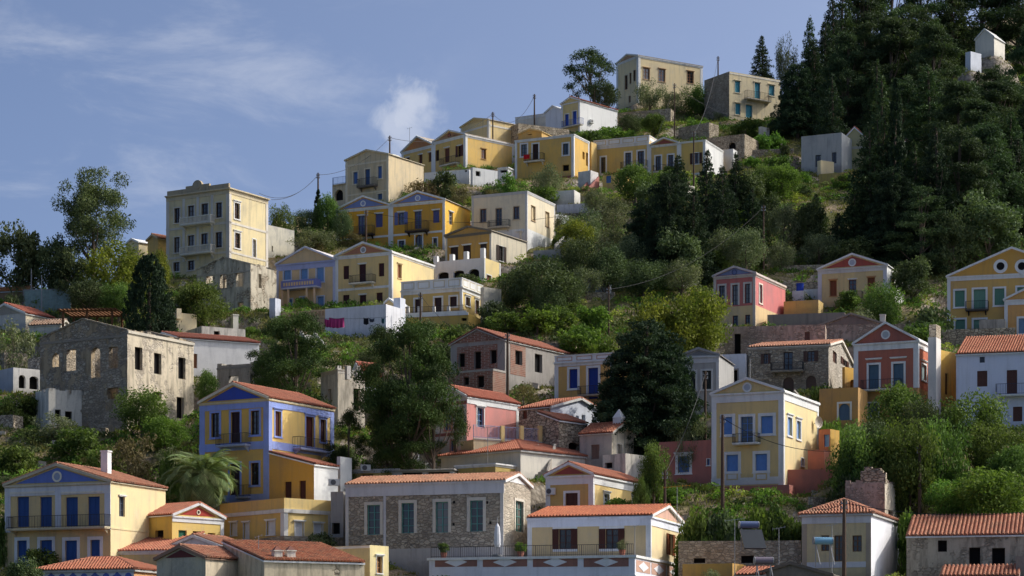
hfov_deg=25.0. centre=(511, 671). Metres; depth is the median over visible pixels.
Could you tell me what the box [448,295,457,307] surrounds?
window
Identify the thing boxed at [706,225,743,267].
olive tree
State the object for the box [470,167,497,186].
terrace block
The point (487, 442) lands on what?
aerial
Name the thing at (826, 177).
terrace block
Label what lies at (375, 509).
window
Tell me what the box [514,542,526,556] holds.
potted plant
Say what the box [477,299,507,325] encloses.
bush
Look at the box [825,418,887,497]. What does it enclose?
broadleaf tree
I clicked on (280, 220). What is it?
broadleaf tree
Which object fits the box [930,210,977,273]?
broadleaf tree
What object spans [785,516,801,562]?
bush
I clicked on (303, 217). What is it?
olive tree
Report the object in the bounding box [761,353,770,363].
window
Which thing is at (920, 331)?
bush
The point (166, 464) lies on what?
bush
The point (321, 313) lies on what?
garden wall
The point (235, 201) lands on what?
window
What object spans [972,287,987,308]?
door
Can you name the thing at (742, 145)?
ruined wall
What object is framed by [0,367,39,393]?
outhouse
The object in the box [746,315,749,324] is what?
window
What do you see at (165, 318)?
cypress tree
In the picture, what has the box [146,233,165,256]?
house
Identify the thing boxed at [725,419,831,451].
power cable
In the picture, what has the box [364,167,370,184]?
door
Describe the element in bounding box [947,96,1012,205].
pine tree
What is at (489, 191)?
shrub
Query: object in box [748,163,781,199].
broadleaf tree
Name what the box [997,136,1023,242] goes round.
conifer tree
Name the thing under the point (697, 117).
shrub
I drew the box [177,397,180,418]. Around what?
window
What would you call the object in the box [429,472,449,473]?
window
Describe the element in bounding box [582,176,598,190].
stairway
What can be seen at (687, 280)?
olive tree
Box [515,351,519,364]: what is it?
window
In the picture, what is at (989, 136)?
pine tree
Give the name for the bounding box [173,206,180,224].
window
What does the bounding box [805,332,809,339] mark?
window
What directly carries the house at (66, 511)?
on the hillside
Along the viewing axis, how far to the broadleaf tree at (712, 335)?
264.16 m
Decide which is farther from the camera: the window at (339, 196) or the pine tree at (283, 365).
the window at (339, 196)
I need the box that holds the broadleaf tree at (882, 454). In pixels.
[843,429,937,500]
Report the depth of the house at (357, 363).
258.08 m
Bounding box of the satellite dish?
[814,416,822,427]
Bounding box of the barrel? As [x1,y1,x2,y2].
[796,283,803,290]
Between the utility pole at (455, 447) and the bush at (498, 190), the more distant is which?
the bush at (498, 190)
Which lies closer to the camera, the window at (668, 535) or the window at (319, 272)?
the window at (668, 535)
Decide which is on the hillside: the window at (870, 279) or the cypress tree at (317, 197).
the cypress tree at (317, 197)
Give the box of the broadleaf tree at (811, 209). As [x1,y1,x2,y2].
[789,196,826,253]
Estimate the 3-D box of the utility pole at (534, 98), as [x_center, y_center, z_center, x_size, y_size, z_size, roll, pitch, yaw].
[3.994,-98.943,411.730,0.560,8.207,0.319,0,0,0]
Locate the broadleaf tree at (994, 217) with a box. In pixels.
[953,187,1023,264]
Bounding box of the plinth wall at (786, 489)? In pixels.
[712,485,794,496]
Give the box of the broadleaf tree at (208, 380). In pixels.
[192,368,220,399]
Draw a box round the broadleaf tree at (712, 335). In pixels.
[670,281,733,350]
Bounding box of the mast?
[41,275,41,310]
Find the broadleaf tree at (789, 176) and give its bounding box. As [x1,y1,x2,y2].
[763,163,804,203]
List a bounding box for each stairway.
[299,331,326,349]
[535,444,555,482]
[554,223,589,248]
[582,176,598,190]
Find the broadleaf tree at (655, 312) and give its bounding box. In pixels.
[622,287,676,352]
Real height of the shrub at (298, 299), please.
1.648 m
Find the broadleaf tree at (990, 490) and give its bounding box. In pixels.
[930,465,1023,514]
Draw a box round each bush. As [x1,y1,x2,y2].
[0,318,36,368]
[0,392,38,426]
[0,444,38,473]
[0,513,7,568]
[4,293,19,304]
[29,411,77,439]
[47,426,99,460]
[86,444,125,470]
[98,431,158,481]
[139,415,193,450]
[157,450,180,495]
[405,178,440,195]
[428,170,458,198]
[442,327,465,344]
[448,184,474,204]
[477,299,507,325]
[481,186,502,194]
[484,311,526,331]
[494,171,517,192]
[514,381,539,405]
[516,307,559,335]
[529,184,559,203]
[541,303,577,330]
[557,322,603,354]
[575,304,613,333]
[576,129,611,142]
[585,338,617,353]
[595,126,636,138]
[647,169,674,187]
[672,527,699,575]
[675,507,710,556]
[683,117,707,126]
[689,411,710,440]
[694,518,726,540]
[700,248,732,274]
[705,509,740,540]
[724,518,749,540]
[727,116,763,137]
[735,502,767,540]
[753,130,788,149]
[753,502,801,541]
[758,155,799,178]
[762,515,779,540]
[774,517,801,559]
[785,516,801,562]
[810,382,831,401]
[819,416,845,456]
[825,474,858,502]
[854,303,875,319]
[897,506,920,575]
[903,320,945,342]
[914,306,955,344]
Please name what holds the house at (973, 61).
on the hillside
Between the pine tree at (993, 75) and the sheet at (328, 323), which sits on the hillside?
the pine tree at (993, 75)
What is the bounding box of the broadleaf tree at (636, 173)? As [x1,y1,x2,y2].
[611,161,658,203]
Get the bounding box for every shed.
[389,468,458,474]
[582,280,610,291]
[939,563,1019,575]
[1016,556,1023,575]
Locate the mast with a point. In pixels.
(41, 292)
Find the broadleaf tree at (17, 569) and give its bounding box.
[5,555,44,575]
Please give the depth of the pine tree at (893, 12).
454.76 m
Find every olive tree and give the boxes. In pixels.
[66,276,115,318]
[286,227,338,251]
[292,208,319,232]
[332,208,353,239]
[495,264,526,311]
[498,255,582,310]
[527,162,564,197]
[530,284,567,310]
[551,234,604,278]
[551,272,585,305]
[554,213,572,233]
[561,204,606,249]
[572,264,606,300]
[583,187,608,211]
[585,239,630,291]
[590,79,620,109]
[593,223,626,264]
[594,194,631,231]
[609,232,653,277]
[615,113,643,132]
[615,257,672,296]
[632,77,668,110]
[661,91,684,112]
[662,258,703,297]
[674,424,701,475]
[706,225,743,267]
[721,225,769,269]
[765,201,800,251]
[766,239,796,269]
[797,232,839,264]
[840,414,894,450]
[894,394,944,453]
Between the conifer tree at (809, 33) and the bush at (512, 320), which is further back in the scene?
the conifer tree at (809, 33)
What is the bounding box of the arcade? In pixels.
[433,248,500,280]
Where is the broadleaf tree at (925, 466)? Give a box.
[879,411,941,514]
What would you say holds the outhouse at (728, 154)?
on the hillside
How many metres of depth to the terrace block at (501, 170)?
367.47 m
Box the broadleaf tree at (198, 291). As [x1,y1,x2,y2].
[173,277,233,326]
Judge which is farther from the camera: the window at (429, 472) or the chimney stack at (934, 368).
the chimney stack at (934, 368)
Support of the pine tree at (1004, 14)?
on the hillside
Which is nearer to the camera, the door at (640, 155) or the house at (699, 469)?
the house at (699, 469)
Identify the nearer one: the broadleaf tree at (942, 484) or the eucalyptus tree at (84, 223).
the broadleaf tree at (942, 484)
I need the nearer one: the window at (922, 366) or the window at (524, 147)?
the window at (922, 366)
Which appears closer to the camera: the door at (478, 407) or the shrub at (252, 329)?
the door at (478, 407)
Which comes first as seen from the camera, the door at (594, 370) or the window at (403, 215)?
the door at (594, 370)
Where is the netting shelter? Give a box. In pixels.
[23,289,70,312]
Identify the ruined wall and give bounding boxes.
[603,453,648,478]
[707,134,758,159]
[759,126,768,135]
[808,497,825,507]
[979,319,1005,328]
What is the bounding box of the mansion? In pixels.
[164,180,269,278]
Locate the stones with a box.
[0,61,1009,568]
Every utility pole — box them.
[316,173,319,188]
[364,210,367,241]
[388,136,391,153]
[418,292,422,322]
[453,420,456,452]
[491,112,493,138]
[505,333,509,395]
[533,94,535,124]
[606,287,610,334]
[662,470,667,503]
[673,83,675,138]
[692,131,695,186]
[703,371,707,438]
[717,56,719,75]
[720,415,725,511]
[761,205,765,270]
[841,499,847,575]
[917,445,921,514]
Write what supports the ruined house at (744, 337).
on the hillside
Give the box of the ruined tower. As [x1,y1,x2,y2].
[28,357,39,369]
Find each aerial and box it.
[481,426,494,462]
[726,518,744,575]
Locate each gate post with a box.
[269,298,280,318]
[394,298,404,323]
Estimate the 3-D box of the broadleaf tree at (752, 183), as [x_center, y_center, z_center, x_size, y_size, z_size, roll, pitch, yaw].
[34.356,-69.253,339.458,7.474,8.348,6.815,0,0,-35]
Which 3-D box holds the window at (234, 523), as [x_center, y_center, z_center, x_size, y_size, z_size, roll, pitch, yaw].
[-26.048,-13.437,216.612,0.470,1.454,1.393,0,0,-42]
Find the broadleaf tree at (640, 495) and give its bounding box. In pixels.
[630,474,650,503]
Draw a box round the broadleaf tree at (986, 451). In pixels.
[964,420,1023,474]
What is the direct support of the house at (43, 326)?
on the hillside
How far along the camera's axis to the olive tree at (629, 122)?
402.40 m
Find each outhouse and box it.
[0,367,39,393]
[174,308,196,332]
[188,314,244,336]
[515,113,545,126]
[516,229,532,239]
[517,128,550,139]
[543,105,561,127]
[551,190,579,204]
[554,214,566,235]
[589,142,596,171]
[603,174,623,190]
[682,563,745,575]
[722,354,747,381]
[723,149,736,170]
[808,450,829,468]
[819,429,838,465]
[842,367,853,387]
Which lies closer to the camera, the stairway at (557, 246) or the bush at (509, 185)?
the stairway at (557, 246)
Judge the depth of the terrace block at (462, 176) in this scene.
366.13 m
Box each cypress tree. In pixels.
[119,253,181,332]
[311,189,322,231]
[882,77,909,199]
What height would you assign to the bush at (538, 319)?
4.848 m
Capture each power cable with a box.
[368,209,596,222]
[393,115,490,141]
[612,216,753,288]
[666,376,704,470]
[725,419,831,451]
[848,503,1021,514]
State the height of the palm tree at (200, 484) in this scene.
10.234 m
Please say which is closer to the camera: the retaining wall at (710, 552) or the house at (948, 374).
the retaining wall at (710, 552)
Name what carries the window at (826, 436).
in the outhouse at (828, 438)
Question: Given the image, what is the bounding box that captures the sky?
[0,0,1019,287]
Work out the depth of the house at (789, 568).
190.76 m
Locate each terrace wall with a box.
[38,428,108,434]
[325,304,402,337]
[450,192,482,197]
[546,343,576,354]
[563,211,632,216]
[575,292,614,300]
[753,148,793,157]
[778,265,822,270]
[781,282,817,293]
[893,324,913,330]
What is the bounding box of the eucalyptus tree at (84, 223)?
[51,166,135,276]
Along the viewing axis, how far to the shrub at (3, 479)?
222.78 m
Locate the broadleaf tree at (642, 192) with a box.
[633,180,668,216]
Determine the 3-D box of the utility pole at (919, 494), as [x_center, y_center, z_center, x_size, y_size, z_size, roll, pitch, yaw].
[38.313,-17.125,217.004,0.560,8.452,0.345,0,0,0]
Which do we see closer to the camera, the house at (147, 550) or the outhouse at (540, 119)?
the house at (147, 550)
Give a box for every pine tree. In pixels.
[245,315,304,385]
[250,309,342,404]
[326,407,370,479]
[348,315,463,469]
[362,375,417,468]
[363,324,407,398]
[372,411,447,474]
[405,348,470,468]
[562,46,620,105]
[815,31,873,128]
[835,20,888,118]
[840,0,890,85]
[849,16,927,125]
[854,0,924,71]
[871,74,930,162]
[882,3,961,125]
[882,185,956,273]
[898,0,962,76]
[899,21,967,127]
[911,80,998,183]
[929,126,1000,252]
[946,0,1023,64]
[946,81,981,121]
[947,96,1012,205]
[960,122,1023,247]
[961,79,1021,153]
[970,0,1023,71]
[973,63,1018,110]
[983,75,1023,141]
[1001,24,1023,123]
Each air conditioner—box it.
[328,479,339,485]
[360,464,370,470]
[546,488,555,495]
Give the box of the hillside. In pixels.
[0,21,1023,575]
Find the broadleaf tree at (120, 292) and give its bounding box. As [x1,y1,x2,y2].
[97,280,129,322]
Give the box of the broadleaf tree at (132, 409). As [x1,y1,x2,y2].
[109,385,172,437]
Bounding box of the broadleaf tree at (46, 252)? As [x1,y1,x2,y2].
[32,232,70,288]
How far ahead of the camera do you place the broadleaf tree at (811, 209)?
318.34 m
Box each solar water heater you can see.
[738,521,765,549]
[753,557,773,575]
[812,537,834,566]
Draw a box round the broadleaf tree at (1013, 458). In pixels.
[981,442,1023,498]
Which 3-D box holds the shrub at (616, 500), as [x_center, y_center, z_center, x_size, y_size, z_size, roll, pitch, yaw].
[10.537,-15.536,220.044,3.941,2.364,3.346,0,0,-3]
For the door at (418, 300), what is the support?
in the house at (464, 294)
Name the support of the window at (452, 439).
in the house at (488, 408)
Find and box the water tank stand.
[792,291,807,300]
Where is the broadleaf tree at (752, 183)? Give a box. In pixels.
[724,170,766,204]
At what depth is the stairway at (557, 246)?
323.36 m
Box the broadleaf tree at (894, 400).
[860,380,933,430]
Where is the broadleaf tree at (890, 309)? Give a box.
[860,279,905,324]
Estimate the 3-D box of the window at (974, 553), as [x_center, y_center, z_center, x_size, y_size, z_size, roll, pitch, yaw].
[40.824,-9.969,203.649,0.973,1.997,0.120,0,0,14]
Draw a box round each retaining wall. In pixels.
[0,352,27,368]
[0,415,22,429]
[260,536,342,545]
[268,225,293,257]
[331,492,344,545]
[481,287,500,323]
[511,123,568,147]
[533,249,562,259]
[557,203,596,214]
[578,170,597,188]
[617,108,673,125]
[678,122,718,139]
[678,540,800,575]
[767,312,844,325]
[941,327,1014,346]
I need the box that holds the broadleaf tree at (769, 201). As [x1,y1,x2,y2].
[754,190,783,236]
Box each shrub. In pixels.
[0,476,12,491]
[13,286,26,301]
[25,547,60,566]
[47,312,57,317]
[155,445,186,467]
[245,326,260,337]
[295,297,308,303]
[303,240,326,251]
[305,532,337,546]
[313,237,332,252]
[334,444,358,465]
[340,232,364,245]
[350,339,380,361]
[434,343,450,360]
[456,273,478,282]
[484,188,497,193]
[549,235,560,246]
[554,301,579,316]
[605,497,633,504]
[651,485,682,503]
[653,273,679,289]
[660,165,674,172]
[693,115,700,120]
[701,569,720,575]
[706,111,723,120]
[734,210,750,221]
[744,156,760,167]
[751,259,767,268]
[779,145,790,154]
[794,185,807,193]
[799,171,813,184]
[801,189,813,196]
[831,173,850,187]
[833,169,854,182]
[834,290,862,307]
[1012,63,1023,74]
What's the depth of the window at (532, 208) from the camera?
325.90 m
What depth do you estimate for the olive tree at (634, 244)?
302.97 m
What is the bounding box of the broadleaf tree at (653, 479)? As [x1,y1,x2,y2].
[637,439,672,503]
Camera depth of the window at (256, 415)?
222.46 m
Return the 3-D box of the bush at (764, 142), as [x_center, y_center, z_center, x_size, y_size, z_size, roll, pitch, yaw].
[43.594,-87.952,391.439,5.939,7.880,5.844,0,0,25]
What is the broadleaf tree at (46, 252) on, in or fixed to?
on the hillside
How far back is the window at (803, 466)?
232.85 m
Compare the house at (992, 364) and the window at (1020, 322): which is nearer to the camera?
the house at (992, 364)
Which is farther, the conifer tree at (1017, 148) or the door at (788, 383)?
the conifer tree at (1017, 148)
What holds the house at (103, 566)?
on the hillside
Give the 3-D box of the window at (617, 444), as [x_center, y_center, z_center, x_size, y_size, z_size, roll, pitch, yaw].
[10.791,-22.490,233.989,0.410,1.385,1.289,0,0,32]
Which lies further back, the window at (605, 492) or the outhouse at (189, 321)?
the outhouse at (189, 321)
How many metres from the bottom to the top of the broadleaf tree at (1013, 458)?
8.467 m
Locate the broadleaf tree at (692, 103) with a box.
[679,82,706,117]
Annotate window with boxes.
[19,375,23,387]
[29,377,36,389]
[65,412,70,419]
[118,494,126,516]
[135,347,139,369]
[154,353,158,373]
[158,530,162,536]
[172,261,180,272]
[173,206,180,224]
[173,236,180,253]
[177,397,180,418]
[178,358,182,378]
[179,530,184,536]
[186,259,195,271]
[194,354,196,367]
[208,411,221,439]
[214,231,222,248]
[215,201,222,218]
[228,521,237,536]
[233,199,241,220]
[233,229,242,249]
[241,521,249,539]
[248,408,260,436]
[248,460,260,486]
[264,519,275,535]
[274,407,283,438]
[283,270,291,280]
[293,520,305,535]
[300,269,308,279]
[312,521,324,534]
[315,267,324,282]
[316,295,324,305]
[318,416,328,443]
[334,523,339,533]
[336,190,342,200]
[344,266,348,278]
[344,295,348,303]
[352,170,358,184]
[353,389,357,409]
[364,502,382,534]
[375,212,383,226]
[375,554,384,574]
[376,164,382,179]
[377,292,382,302]
[379,263,383,276]
[394,211,407,224]
[397,262,402,279]
[398,239,404,247]
[398,500,416,532]
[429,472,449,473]
[431,208,439,222]
[432,237,437,247]
[433,498,450,532]
[436,150,438,160]
[439,273,448,278]
[443,413,452,431]
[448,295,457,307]
[449,210,453,224]
[450,439,457,451]
[455,144,462,156]
[455,271,463,277]
[460,354,464,366]
[465,294,471,307]
[467,497,485,531]
[470,269,478,277]
[476,352,480,368]
[478,242,487,255]
[479,376,483,386]
[481,147,486,159]
[481,208,486,221]
[492,350,496,363]
[497,245,505,261]
[513,206,519,219]
[514,497,524,532]
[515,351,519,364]
[519,142,527,157]
[523,411,526,418]
[531,205,535,222]
[535,354,539,372]
[545,211,549,227]
[552,529,576,548]
[561,142,569,156]
[564,165,568,170]
[566,366,579,390]
[569,443,575,449]
[599,528,624,548]
[603,490,611,504]
[606,176,610,182]
[616,443,622,453]
[624,74,627,90]
[629,72,631,84]
[633,69,635,81]
[642,66,650,79]
[658,67,665,82]
[667,533,674,555]
[674,452,692,474]
[687,70,694,83]
[689,369,697,390]
[690,152,701,164]
[694,558,704,562]
[700,369,713,390]
[719,414,734,436]
[724,451,741,473]
[730,143,735,149]
[733,316,737,324]
[734,79,741,93]
[734,102,741,115]
[734,368,738,381]
[735,334,740,353]
[741,556,753,562]
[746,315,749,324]
[752,450,770,473]
[758,412,775,435]
[759,283,762,304]
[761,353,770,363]
[768,83,775,96]
[787,413,794,437]
[796,416,802,441]
[800,457,805,467]
[803,351,817,361]
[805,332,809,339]
[816,155,820,166]
[821,535,828,550]
[825,435,828,446]
[828,279,837,296]
[832,152,835,162]
[841,356,848,367]
[853,535,861,551]
[866,276,875,292]
[921,359,927,382]
[938,541,946,551]
[952,288,966,308]
[953,317,966,328]
[969,548,979,565]
[977,371,986,386]
[980,357,984,362]
[992,286,1005,306]
[992,548,1004,564]
[1013,407,1021,420]
[1015,285,1023,291]
[1017,316,1023,334]
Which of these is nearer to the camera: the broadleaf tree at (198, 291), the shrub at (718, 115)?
the broadleaf tree at (198, 291)
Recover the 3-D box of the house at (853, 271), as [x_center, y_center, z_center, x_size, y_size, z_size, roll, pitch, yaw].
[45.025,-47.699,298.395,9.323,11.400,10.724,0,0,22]
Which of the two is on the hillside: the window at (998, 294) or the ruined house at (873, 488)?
the ruined house at (873, 488)
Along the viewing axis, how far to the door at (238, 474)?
223.60 m
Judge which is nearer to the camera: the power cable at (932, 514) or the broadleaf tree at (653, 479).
the power cable at (932, 514)
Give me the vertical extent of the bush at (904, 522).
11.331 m
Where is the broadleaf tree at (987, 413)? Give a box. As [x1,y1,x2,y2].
[936,387,1011,472]
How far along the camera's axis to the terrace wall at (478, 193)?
353.73 m
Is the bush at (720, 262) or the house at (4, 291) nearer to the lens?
the house at (4, 291)
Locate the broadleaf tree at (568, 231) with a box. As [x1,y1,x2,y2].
[555,218,597,256]
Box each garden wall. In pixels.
[281,309,324,332]
[784,300,822,313]
[788,469,831,494]
[795,289,817,299]
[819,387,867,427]
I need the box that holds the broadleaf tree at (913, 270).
[890,255,935,301]
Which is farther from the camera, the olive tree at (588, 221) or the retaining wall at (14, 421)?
the olive tree at (588, 221)
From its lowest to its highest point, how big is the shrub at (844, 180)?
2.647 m
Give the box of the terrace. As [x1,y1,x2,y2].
[427,544,674,575]
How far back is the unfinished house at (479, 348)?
260.81 m
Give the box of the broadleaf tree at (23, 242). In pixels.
[0,219,43,292]
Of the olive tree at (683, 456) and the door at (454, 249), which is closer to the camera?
the olive tree at (683, 456)
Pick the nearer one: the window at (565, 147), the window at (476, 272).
the window at (476, 272)
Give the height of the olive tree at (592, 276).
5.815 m
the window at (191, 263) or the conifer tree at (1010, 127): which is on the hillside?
the conifer tree at (1010, 127)
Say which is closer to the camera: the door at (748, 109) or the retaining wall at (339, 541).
the retaining wall at (339, 541)
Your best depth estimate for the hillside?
286.65 m
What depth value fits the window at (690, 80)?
442.95 m
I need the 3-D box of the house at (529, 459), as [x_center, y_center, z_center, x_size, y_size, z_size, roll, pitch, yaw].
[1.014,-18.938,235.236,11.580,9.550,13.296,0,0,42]
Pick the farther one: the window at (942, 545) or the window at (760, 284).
the window at (760, 284)
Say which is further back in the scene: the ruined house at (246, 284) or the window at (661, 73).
the window at (661, 73)
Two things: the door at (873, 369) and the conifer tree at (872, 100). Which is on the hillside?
the conifer tree at (872, 100)
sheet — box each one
[324,319,333,327]
[329,318,343,327]
[364,318,368,324]
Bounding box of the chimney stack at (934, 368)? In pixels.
[928,337,940,417]
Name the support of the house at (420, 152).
on the hillside
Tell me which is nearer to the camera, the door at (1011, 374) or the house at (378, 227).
the door at (1011, 374)
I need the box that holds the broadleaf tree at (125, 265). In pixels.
[75,237,154,305]
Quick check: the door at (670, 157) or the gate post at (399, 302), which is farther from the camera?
the door at (670, 157)
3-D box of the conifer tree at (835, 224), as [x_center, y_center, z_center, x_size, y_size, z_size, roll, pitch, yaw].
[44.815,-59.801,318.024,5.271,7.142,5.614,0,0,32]
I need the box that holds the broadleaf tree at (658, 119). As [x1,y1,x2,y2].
[638,112,667,137]
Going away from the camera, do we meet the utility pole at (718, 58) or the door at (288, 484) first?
the door at (288, 484)
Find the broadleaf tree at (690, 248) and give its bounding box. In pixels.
[655,225,704,279]
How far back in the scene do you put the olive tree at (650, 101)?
424.63 m
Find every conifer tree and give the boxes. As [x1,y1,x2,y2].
[586,317,710,452]
[591,349,660,454]
[619,198,661,271]
[635,171,702,283]
[637,342,703,455]
[667,155,697,205]
[676,188,721,287]
[687,149,725,244]
[702,165,747,253]
[721,152,751,220]
[736,187,774,247]
[749,35,774,78]
[766,63,823,138]
[774,31,798,95]
[787,193,831,245]
[793,40,836,116]
[800,15,819,77]
[810,21,849,96]
[814,72,850,134]
[817,0,854,94]
[823,212,845,255]
[831,0,869,84]
[831,192,869,256]
[832,122,891,240]
[853,74,909,239]
[856,59,886,144]
[859,166,929,261]
[882,139,956,258]
[897,64,951,164]
[913,121,974,260]
[934,0,980,76]
[972,70,985,89]
[994,111,1023,200]
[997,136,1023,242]
[1011,96,1023,167]
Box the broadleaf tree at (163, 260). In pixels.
[149,249,172,285]
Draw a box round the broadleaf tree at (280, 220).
[268,202,295,236]
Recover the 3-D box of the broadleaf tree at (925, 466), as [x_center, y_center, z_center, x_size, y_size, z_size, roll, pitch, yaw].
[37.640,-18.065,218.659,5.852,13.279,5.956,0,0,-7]
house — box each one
[0,286,33,299]
[0,302,55,332]
[2,450,167,566]
[28,318,68,336]
[35,388,83,427]
[35,556,156,575]
[39,318,194,431]
[118,531,204,565]
[124,238,147,258]
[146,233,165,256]
[148,501,226,539]
[153,543,237,575]
[160,331,260,378]
[170,533,233,545]
[196,256,276,310]
[197,381,335,502]
[216,362,287,389]
[220,498,330,539]
[221,539,364,575]
[268,450,339,500]
[274,246,335,307]
[320,366,364,427]
[333,241,434,304]
[334,545,388,575]
[335,195,390,245]
[344,149,423,202]
[344,471,533,575]
[352,468,401,478]
[353,361,384,390]
[390,190,471,249]
[400,135,434,172]
[400,277,482,317]
[432,129,514,171]
[435,384,520,453]
[438,439,587,478]
[443,225,526,263]
[448,326,569,389]
[454,463,516,472]
[459,117,514,142]
[471,191,555,251]
[514,134,589,178]
[517,396,597,440]
[526,503,684,565]
[537,410,588,450]
[543,460,639,505]
[553,352,651,403]
[560,96,618,133]
[578,409,636,467]
[594,135,656,174]
[616,54,702,110]
[648,137,679,173]
[659,440,710,487]
[678,347,735,414]
[679,140,723,175]
[704,71,779,120]
[709,377,819,486]
[712,265,786,326]
[725,324,826,354]
[735,566,772,575]
[747,339,853,391]
[750,561,838,575]
[798,498,900,575]
[801,132,851,173]
[816,253,903,306]
[820,312,885,341]
[845,467,899,517]
[846,126,873,169]
[852,321,927,420]
[906,513,1023,575]
[941,350,955,411]
[945,246,1023,328]
[956,334,1023,428]
[965,51,980,72]
[974,28,1004,59]
[1003,288,1023,334]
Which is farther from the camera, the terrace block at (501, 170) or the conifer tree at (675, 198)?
the terrace block at (501, 170)
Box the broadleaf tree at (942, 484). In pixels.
[923,478,970,515]
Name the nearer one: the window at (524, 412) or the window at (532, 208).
the window at (524, 412)
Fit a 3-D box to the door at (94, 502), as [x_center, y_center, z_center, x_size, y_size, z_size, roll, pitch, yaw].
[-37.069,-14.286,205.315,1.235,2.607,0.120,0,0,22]
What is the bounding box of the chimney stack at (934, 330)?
[929,324,940,338]
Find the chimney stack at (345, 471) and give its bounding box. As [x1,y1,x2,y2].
[337,457,351,491]
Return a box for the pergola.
[58,308,124,327]
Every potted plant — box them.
[437,542,448,557]
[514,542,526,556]
[616,538,628,554]
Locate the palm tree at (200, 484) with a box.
[158,448,251,508]
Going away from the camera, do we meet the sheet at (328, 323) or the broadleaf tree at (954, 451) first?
the broadleaf tree at (954, 451)
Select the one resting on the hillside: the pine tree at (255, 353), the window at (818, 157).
the pine tree at (255, 353)
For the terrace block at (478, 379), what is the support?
on the hillside
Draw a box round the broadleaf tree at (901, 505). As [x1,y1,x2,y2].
[884,459,909,516]
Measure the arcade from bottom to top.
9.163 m
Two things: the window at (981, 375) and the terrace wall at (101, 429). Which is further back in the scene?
the window at (981, 375)
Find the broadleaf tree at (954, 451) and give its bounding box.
[918,413,972,513]
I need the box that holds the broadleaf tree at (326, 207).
[312,191,339,238]
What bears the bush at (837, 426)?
on the hillside
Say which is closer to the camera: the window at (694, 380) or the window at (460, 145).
the window at (694, 380)
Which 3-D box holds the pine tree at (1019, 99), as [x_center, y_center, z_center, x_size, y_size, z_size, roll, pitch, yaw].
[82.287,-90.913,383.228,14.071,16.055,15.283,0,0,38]
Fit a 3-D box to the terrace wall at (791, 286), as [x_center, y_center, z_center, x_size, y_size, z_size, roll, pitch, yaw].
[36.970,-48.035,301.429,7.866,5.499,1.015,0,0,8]
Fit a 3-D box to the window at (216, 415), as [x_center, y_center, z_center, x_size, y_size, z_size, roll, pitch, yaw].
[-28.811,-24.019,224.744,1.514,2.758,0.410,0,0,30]
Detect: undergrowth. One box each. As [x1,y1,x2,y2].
[0,48,1023,575]
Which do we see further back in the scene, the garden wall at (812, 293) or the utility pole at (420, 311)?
the garden wall at (812, 293)
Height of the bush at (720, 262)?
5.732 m
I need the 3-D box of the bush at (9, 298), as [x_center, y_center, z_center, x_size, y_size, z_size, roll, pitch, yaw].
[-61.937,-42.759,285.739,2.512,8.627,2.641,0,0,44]
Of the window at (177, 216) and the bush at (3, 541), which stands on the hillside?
the bush at (3, 541)
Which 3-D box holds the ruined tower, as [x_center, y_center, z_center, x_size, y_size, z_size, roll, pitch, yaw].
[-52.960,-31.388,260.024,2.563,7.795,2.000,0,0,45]
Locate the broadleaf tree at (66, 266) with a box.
[48,245,94,308]
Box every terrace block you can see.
[332,176,345,206]
[405,305,480,328]
[424,169,469,183]
[448,369,505,393]
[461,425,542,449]
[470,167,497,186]
[497,167,513,183]
[817,160,833,175]
[819,172,854,184]
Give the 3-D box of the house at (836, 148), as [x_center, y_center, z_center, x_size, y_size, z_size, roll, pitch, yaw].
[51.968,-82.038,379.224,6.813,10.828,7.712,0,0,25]
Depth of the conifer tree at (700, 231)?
303.70 m
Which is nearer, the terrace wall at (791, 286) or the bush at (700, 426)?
the bush at (700, 426)
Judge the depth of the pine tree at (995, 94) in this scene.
376.37 m
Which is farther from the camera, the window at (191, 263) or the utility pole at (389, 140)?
the utility pole at (389, 140)
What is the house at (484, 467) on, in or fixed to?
on the hillside
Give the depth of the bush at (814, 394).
247.10 m
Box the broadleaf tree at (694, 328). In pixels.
[644,307,713,352]
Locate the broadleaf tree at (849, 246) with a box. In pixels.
[825,235,874,262]
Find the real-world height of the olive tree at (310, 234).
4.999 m
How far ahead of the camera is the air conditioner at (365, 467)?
227.30 m
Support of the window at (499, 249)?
in the house at (498, 246)
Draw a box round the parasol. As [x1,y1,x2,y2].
[492,518,501,556]
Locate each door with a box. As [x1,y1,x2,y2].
[14,537,29,564]
[18,497,28,526]
[37,537,54,564]
[41,497,51,525]
[62,537,79,561]
[67,497,77,526]
[87,536,102,556]
[89,496,99,525]
[187,204,194,220]
[187,234,194,250]
[200,202,208,219]
[200,232,208,249]
[228,461,241,494]
[229,409,241,442]
[252,238,256,257]
[286,482,290,497]
[300,481,305,498]
[304,413,316,446]
[357,214,364,233]
[357,262,366,281]
[358,293,366,303]
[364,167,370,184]
[377,192,382,199]
[413,210,421,228]
[413,297,422,312]
[414,234,422,247]
[433,295,442,311]
[443,146,449,162]
[449,245,458,259]
[461,243,471,258]
[474,297,480,313]
[475,405,486,426]
[495,208,501,225]
[531,142,538,159]
[563,490,579,505]
[564,113,568,124]
[572,110,576,124]
[586,365,599,398]
[592,445,598,458]
[600,155,606,172]
[624,151,632,165]
[636,149,644,165]
[654,154,661,170]
[667,153,674,166]
[717,283,726,304]
[730,283,739,304]
[738,414,754,442]
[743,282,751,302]
[745,103,753,117]
[754,81,761,98]
[783,377,793,391]
[784,352,792,369]
[806,376,815,389]
[835,535,841,560]
[837,401,851,419]
[847,278,856,293]
[865,357,881,388]
[868,401,878,418]
[890,356,906,387]
[945,374,946,394]
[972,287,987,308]
[972,317,987,328]
[1007,370,1016,393]
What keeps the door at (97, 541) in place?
in the house at (66, 511)

